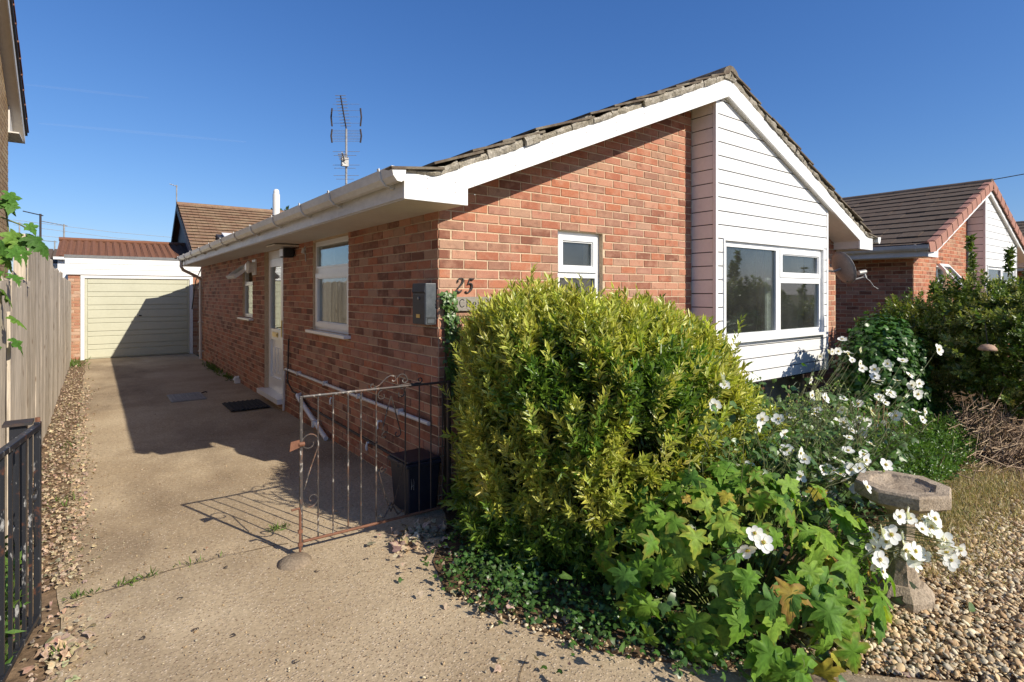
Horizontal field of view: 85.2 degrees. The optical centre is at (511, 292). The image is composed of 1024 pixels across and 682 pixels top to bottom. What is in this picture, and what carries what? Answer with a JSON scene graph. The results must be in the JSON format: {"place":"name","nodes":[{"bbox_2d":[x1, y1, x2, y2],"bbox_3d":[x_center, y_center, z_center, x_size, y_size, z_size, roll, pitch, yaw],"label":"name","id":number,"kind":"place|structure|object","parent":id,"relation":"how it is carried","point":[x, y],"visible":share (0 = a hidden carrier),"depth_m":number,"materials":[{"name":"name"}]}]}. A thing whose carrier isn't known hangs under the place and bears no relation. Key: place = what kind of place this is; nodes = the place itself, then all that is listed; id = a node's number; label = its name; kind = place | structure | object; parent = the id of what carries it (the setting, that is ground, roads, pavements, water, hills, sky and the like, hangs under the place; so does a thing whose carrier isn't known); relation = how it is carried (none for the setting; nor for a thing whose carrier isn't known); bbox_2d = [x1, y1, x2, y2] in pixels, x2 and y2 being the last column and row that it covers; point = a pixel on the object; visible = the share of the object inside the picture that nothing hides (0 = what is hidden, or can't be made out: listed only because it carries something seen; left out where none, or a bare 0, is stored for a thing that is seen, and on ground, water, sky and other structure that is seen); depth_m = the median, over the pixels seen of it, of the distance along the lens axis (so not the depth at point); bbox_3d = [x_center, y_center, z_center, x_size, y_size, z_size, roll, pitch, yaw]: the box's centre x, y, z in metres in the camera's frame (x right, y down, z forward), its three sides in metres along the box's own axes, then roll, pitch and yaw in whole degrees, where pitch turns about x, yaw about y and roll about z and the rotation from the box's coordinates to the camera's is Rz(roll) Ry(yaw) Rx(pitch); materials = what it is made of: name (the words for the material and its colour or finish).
{"place":"outdoors","nodes":[
{"label":"outdoors","id":0,"kind":"place"},
{"bbox_2d":[0,0,28,278],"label":"house","id":1,"kind":"structure","parent":0,"point":[14,127],"depth_m":8.83,"materials":[{"name":"beige brick"}]},
{"bbox_2d":[23,211,42,240],"bbox_3d":[-20.627,-2.199,23.990,0.850,2.638,0.100,0,0,-2],"label":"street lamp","id":2,"kind":"object","parent":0,"point":[40,225],"visible":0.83,"depth_m":23.97,"materials":[{"name":"metal"}]},
{"bbox_2d":[5,360,84,681],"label":"drive verge","id":3,"kind":"structure","parent":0,"point":[28,652],"depth_m":3.74,"materials":[{"name":"beige gravel"}]},
{"bbox_2d":[2,418,33,618],"bbox_3d":[-2.486,1.166,2.807,0.114,1.028,0.125,0,0,-37],"label":"gate post","id":4,"kind":"object","parent":3,"relation":"on","point":[17,427],"visible":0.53,"depth_m":2.78,"materials":[{"name":"black metal"}]},
{"bbox_2d":[5,535,33,663],"bbox_3d":[-2.376,1.461,2.581,0.258,0.457,0.997,0,0,-37],"label":"weed foliage","id":5,"kind":"object","parent":3,"relation":"on","point":[13,631],"visible":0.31,"depth_m":2.54,"materials":[{"name":"green plant"}]},
{"bbox_2d":[0,417,41,681],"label":"gate","id":6,"kind":"structure","parent":3,"relation":"on","point":[34,521],"depth_m":2.48,"materials":[{"name":"black metal"}]},
{"bbox_2d":[0,234,70,551],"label":"fence","id":7,"kind":"object","parent":3,"relation":"on","point":[40,300],"visible":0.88,"depth_m":5.13,"materials":[{"name":"brown wood"}]},
{"bbox_2d":[7,311,10,549],"bbox_3d":[-3.143,0.870,3.480,0.018,1.500,0.040,0,0,-37],"label":"batten","id":8,"kind":"object","parent":7,"relation":"attached to","point":[8,370],"visible":0.5,"depth_m":3.46,"materials":[{"name":"brown wood"}]},
{"bbox_2d":[0,190,48,354],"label":"vine","id":9,"kind":"object","parent":7,"relation":"attached to","point":[14,244],"visible":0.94,"depth_m":4.22,"materials":[{"name":"green plant"}]},
{"bbox_2d":[48,249,57,268],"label":"shed","id":10,"kind":"structure","parent":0,"point":[52,253],"depth_m":19.99,"materials":[{"name":"beige brick"}]},
{"bbox_2d":[18,225,144,240],"bbox_3d":[-27.217,-3.855,38.365,0.068,0.673,10.690,0,0,42],"label":"overhead wire","id":11,"kind":"object","parent":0,"point":[95,235],"visible":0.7,"depth_m":37.49,"materials":[{"name":"metal"}]},
{"bbox_2d":[17,220,163,236],"bbox_3d":[-27.217,-4.230,38.365,0.068,0.523,10.690,0,0,42],"label":"overhead wire","id":12,"kind":"object","parent":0,"point":[91,229],"visible":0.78,"depth_m":37.34,"materials":[{"name":"metal"}]},
{"bbox_2d":[45,353,944,681],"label":"driveway","id":13,"kind":"structure","parent":0,"point":[159,455],"depth_m":3.25,"materials":[{"name":"concrete"}]},
{"bbox_2d":[42,356,289,661],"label":"crack weeds","id":14,"kind":"object","parent":13,"relation":"on","point":[213,367],"visible":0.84,"depth_m":3.79,"materials":[{"name":"green plant"}]},
{"bbox_2d":[66,543,287,603],"bbox_3d":[-1.902,1.615,3.268,1.120,0.002,0.085,0,0,-39],"label":"drive joint","id":15,"kind":"object","parent":13,"relation":"on","point":[175,568],"visible":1,"depth_m":3.24,"materials":[{"name":"soil"}]},
{"bbox_2d":[166,391,206,402],"bbox_3d":[-4.966,1.595,8.576,0.546,0.050,0.680,0,0,-37],"label":"drain cover","id":16,"kind":"object","parent":13,"relation":"on","point":[182,397],"visible":1,"depth_m":8.47,"materials":[{"name":"metal"}]},
{"bbox_2d":[222,399,269,411],"bbox_3d":[-3.794,1.602,7.942,0.500,0.020,0.700,0,0,-37],"label":"doormat","id":17,"kind":"object","parent":13,"relation":"on","point":[242,405],"visible":1,"depth_m":7.90,"materials":[{"name":"rubber"}]},
{"bbox_2d":[277,552,311,570],"bbox_3d":[-1.298,1.613,3.334,0.213,0.075,0.210,0,0,-37],"label":"gate stop","id":18,"kind":"object","parent":13,"relation":"on","point":[295,561],"visible":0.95,"depth_m":3.29,"materials":[{"name":"stone"}]},
{"bbox_2d":[289,373,450,551],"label":"gate","id":19,"kind":"structure","parent":13,"relation":"on","point":[299,444],"depth_m":3.65,"materials":[{"name":"metal"}]},
{"bbox_2d":[387,448,441,513],"bbox_3d":[-0.729,1.413,4.178,0.297,0.390,0.330,0,0,-37],"label":"recycling box","id":20,"kind":"object","parent":13,"relation":"on","point":[412,480],"visible":0.83,"depth_m":4.08,"materials":[{"name":"black plastic"}]},
{"bbox_2d":[20,375,821,681],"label":"drive grit","id":21,"kind":"object","parent":13,"relation":"on","point":[545,634],"visible":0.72,"depth_m":2.71,"materials":[{"name":"gravel"}]},
{"bbox_2d":[6,363,1023,681],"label":"dead leaves","id":22,"kind":"object","parent":13,"relation":"on","point":[416,533],"visible":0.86,"depth_m":3.55,"materials":[{"name":"plant"}]},
{"bbox_2d":[8,0,1023,272],"label":"sky","id":23,"kind":"structure","parent":0,"point":[223,102],"materials":[{"name":"blue"}]},
{"bbox_2d":[95,353,1020,422],"bbox_3d":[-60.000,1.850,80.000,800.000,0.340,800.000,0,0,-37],"label":"ground","id":24,"kind":"structure","parent":0,"point":[835,376],"depth_m":12.97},
{"bbox_2d":[42,221,66,236],"bbox_3d":[-21.276,-2.096,25.905,1.024,2.432,0.440,0,0,-15],"label":"tv aerial","id":25,"kind":"object","parent":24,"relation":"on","point":[64,225],"visible":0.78,"depth_m":25.97,"materials":[{"name":"metal"}]},
{"bbox_2d":[53,237,187,279],"bbox_3d":[-12.736,-0.110,21.148,7.000,3.580,5.280,0,0,-37],"label":"bungalow","id":26,"kind":"object","parent":24,"relation":"on","point":[91,246],"visible":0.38,"depth_m":19.21,"materials":[{"name":"brown tile"}]},
{"bbox_2d":[64,254,200,360],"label":"garage","id":27,"kind":"structure","parent":24,"relation":"on","point":[125,306],"depth_m":13.96,"materials":[{"name":"paint"}]},
{"bbox_2d":[85,278,188,358],"bbox_3d":[-9.414,0.634,14.077,2.190,1.948,0.080,0,0,-37],"label":"door","id":28,"kind":"structure","parent":27,"relation":"in","point":[124,317],"depth_m":14.02,"materials":[{"name":"beige paint"}]},
{"bbox_2d":[171,202,282,251],"bbox_3d":[-9.853,-0.950,23.204,6.920,5.260,7.450,0,0,-37],"label":"bungalow","id":29,"kind":"object","parent":24,"relation":"on","point":[196,225],"visible":0.26,"depth_m":21.68,"materials":[{"name":"brown tile"}]},
{"bbox_2d":[174,65,880,504],"bbox_3d":[-1.433,-0.362,10.939,7.806,4.084,12.601,0,0,-37],"label":"bungalow","id":30,"kind":"object","parent":24,"relation":"on","point":[716,195],"visible":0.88,"depth_m":5.86,"materials":[{"name":"brick"}]},
{"bbox_2d":[233,376,239,383],"bbox_3d":[-4.920,1.555,9.935,0.121,0.130,0.100,0,0,-37],"label":"gully pipe","id":31,"kind":"object","parent":30,"relation":"attached to","point":[236,379],"visible":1,"depth_m":9.91,"materials":[{"name":"white plastic"}]},
{"bbox_2d":[226,264,252,320],"bbox_3d":[-4.573,-0.011,9.420,0.372,0.945,0.900,0,0,-37],"label":"window","id":32,"kind":"structure","parent":30,"relation":"in","point":[240,270],"depth_m":9.63,"materials":[{"name":"plastic"}]},
{"bbox_2d":[257,250,283,404],"bbox_3d":[-3.461,0.457,8.123,0.230,2.146,1.190,0,0,-37],"label":"front door","id":33,"kind":"structure","parent":30,"relation":"in","point":[274,393],"depth_m":8.26,"materials":[{"name":"plastic"}]},
{"bbox_2d":[305,235,350,338],"bbox_3d":[-2.018,-0.061,6.186,0.165,1.067,1.280,0,0,-37],"label":"window","id":34,"kind":"structure","parent":30,"relation":"in","point":[340,270],"depth_m":6.30,"materials":[{"name":"plastic"}]},
{"bbox_2d":[330,95,361,184],"bbox_3d":[-4.446,-3.700,14.656,0.853,2.941,0.588,0,0,1],"label":"tv aerial","id":35,"kind":"object","parent":30,"relation":"on","point":[344,161],"visible":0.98,"depth_m":14.89,"materials":[{"name":"metal"}]},
{"bbox_2d":[412,283,435,324],"bbox_3d":[-0.679,0.087,4.290,0.105,0.315,0.212,0,0,-37],"label":"mailbox","id":36,"kind":"object","parent":30,"relation":"attached to","point":[424,303],"visible":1,"depth_m":4.22,"materials":[{"name":"grey paint"}]},
{"bbox_2d":[413,295,424,323],"bbox_3d":[-0.714,0.129,4.265,0.004,0.218,0.196,0,0,-37],"label":"door","id":37,"kind":"structure","parent":36,"relation":"in","point":[418,305],"depth_m":4.25,"materials":[{"name":"grey plastic"}]},
{"bbox_2d":[438,290,463,499],"bbox_3d":[-0.420,0.802,4.280,0.302,1.638,0.121,0,0,-37],"label":"ivy","id":38,"kind":"object","parent":30,"relation":"attached to","point":[450,317],"visible":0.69,"depth_m":4.24,"materials":[{"name":"green plant"}]},
{"bbox_2d":[455,278,463,292],"bbox_3d":[-0.408,-0.054,4.321,0.082,0.122,0.019,0,0,-37],"label":"house number","id":39,"kind":"object","parent":30,"relation":"attached to","point":[460,285],"visible":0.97,"depth_m":4.32,"materials":[{"name":"black metal"}]},
{"bbox_2d":[465,278,473,292],"bbox_3d":[-0.333,-0.052,4.378,0.085,0.120,0.020,0,0,-37],"label":"house number","id":40,"kind":"object","parent":30,"relation":"attached to","point":[471,287],"visible":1,"depth_m":4.38,"materials":[{"name":"black metal"}]},
{"bbox_2d":[454,297,490,310],"bbox_3d":[-0.184,0.090,4.481,0.638,0.110,0.029,0,0,-37],"label":"name plaque","id":41,"kind":"object","parent":30,"relation":"attached to","point":[462,304],"visible":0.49,"depth_m":4.34,"materials":[{"name":"stone"}]},
{"bbox_2d":[558,231,598,297],"bbox_3d":[0.590,-0.068,5.177,0.570,0.977,0.077,0,0,-37],"label":"window","id":42,"kind":"structure","parent":30,"relation":"in","point":[591,271],"depth_m":5.19,"materials":[{"name":"plastic"}]},
{"bbox_2d":[725,241,827,342],"bbox_3d":[3.172,-0.004,6.658,2.335,1.102,0.140,0,0,-37],"label":"window","id":43,"kind":"structure","parent":30,"relation":"in","point":[778,277],"depth_m":6.70,"materials":[{"name":"plastic"}]},
{"bbox_2d":[828,251,877,288],"bbox_3d":[4.630,-0.305,7.677,0.413,0.526,0.842,0,0,-73],"label":"satellite dish","id":44,"kind":"object","parent":30,"relation":"attached to","point":[843,267],"visible":0.99,"depth_m":7.66,"materials":[{"name":"metal"}]},
{"bbox_2d":[810,673,885,681],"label":"kerb edging","id":45,"kind":"object","parent":24,"relation":"on","point":[846,677],"visible":0.09,"depth_m":2.30,"materials":[{"name":"concrete"}]},
{"bbox_2d":[835,179,1023,375],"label":"bungalow","id":46,"kind":"object","parent":24,"relation":"on","point":[921,232],"visible":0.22,"depth_m":11.11,"materials":[{"name":"brick"}]},
{"bbox_2d":[936,264,942,286],"bbox_3d":[8.430,-0.068,11.057,0.570,0.977,0.077,0,0,-37],"label":"window","id":47,"kind":"structure","parent":46,"relation":"in","point":[940,271],"depth_m":11.16,"materials":[{"name":"plastic"}]},
{"bbox_2d":[988,267,1013,283],"bbox_3d":[10.993,-0.020,12.563,2.255,1.070,0.077,0,0,-37],"label":"window","id":48,"kind":"structure","parent":46,"relation":"in","point":[1000,272],"depth_m":12.55,"materials":[{"name":"plastic"}]},
{"bbox_2d":[1016,221,1023,279],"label":"bungalow","id":49,"kind":"object","parent":24,"relation":"on","point":[1020,224],"depth_m":17.93,"materials":[{"name":"brick"}]},
{"bbox_2d":[433,391,1021,667],"bbox_3d":[3.846,1.633,5.972,10.280,0.050,2.560,0,0,-37],"label":"flower bed","id":50,"kind":"object","parent":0,"point":[620,633],"visible":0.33,"depth_m":2.91,"materials":[{"name":"green plant"}]},
{"bbox_2d":[398,521,822,681],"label":"ground ivy","id":51,"kind":"object","parent":50,"relation":"on","point":[503,570],"visible":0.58,"depth_m":2.81,"materials":[{"name":"green plant"}]},
{"bbox_2d":[437,262,790,591],"bbox_3d":[0.815,0.765,4.055,2.741,1.970,2.186,0,0,-37],"label":"hedge","id":52,"kind":"object","parent":50,"relation":"on","point":[537,363],"visible":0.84,"depth_m":3.22,"materials":[{"name":"green plant"}]},
{"bbox_2d":[559,336,975,681],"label":"anemone clump","id":53,"kind":"object","parent":50,"relation":"on","point":[784,490],"visible":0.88,"depth_m":2.65,"materials":[{"name":"green plant"}]},
{"bbox_2d":[785,393,924,443],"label":"cut stalks","id":54,"kind":"object","parent":50,"relation":"on","point":[878,417],"visible":0.09,"depth_m":5.38,"materials":[{"name":"plant"}]},
{"bbox_2d":[831,311,937,422],"bbox_3d":[4.326,0.957,6.504,1.374,1.475,1.013,0,0,-37],"label":"shrub","id":55,"kind":"object","parent":50,"relation":"on","point":[892,342],"visible":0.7,"depth_m":6.21,"materials":[{"name":"green plant"}]},
{"bbox_2d":[810,389,1010,519],"bbox_3d":[3.810,1.392,5.674,4.576,0.579,1.523,0,0,-41],"label":"ground cover","id":56,"kind":"object","parent":50,"relation":"on","point":[935,443],"visible":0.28,"depth_m":5.17,"materials":[{"name":"green plant"}]},
{"bbox_2d":[852,261,1000,399],"bbox_3d":[5.707,0.590,7.726,2.085,2.116,1.816,0,0,-37],"label":"shrub","id":57,"kind":"object","parent":50,"relation":"on","point":[906,310],"visible":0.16,"depth_m":7.46,"materials":[{"name":"green plant"}]},
{"bbox_2d":[925,388,1023,492],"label":"cuttings heap","id":58,"kind":"object","parent":50,"relation":"on","point":[1002,444],"visible":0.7,"depth_m":5.48,"materials":[{"name":"brown plant"}]},
{"bbox_2d":[794,419,1023,681],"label":"gravel path","id":59,"kind":"structure","parent":0,"point":[800,636],"depth_m":2.64,"materials":[{"name":"brown gravel"}]},
{"bbox_2d":[854,470,951,614],"bbox_3d":[2.064,1.329,2.948,0.413,0.646,0.413,0,0,39],"label":"bird bath","id":60,"kind":"object","parent":59,"relation":"on","point":[892,492],"visible":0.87,"depth_m":2.88,"materials":[{"name":"beige stone"}]},
{"bbox_2d":[898,233,1023,427],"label":"shrub","id":61,"kind":"object","parent":59,"relation":"on","point":[1000,309],"visible":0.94,"depth_m":6.29,"materials":[{"name":"green plant"}]},
{"bbox_2d":[978,323,997,350],"bbox_3d":[4.924,0.460,5.768,0.160,0.280,0.156,0,0,-37],"label":"bird feeder","id":62,"kind":"object","parent":61,"relation":"hanging from","point":[987,347],"visible":1,"depth_m":5.73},
{"bbox_2d":[841,459,1023,600],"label":"dry grass","id":63,"kind":"structure","parent":0,"point":[959,486],"depth_m":4.07,"materials":[{"name":"beige plant"}]},
{"bbox_2d":[928,299,994,395],"bbox_3d":[6.689,0.858,8.652,1.987,1.584,1.716,0,0,-6],"label":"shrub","id":64,"kind":"object","parent":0,"point":[943,377],"depth_m":8.56,"materials":[{"name":"green plant"}]}
]}

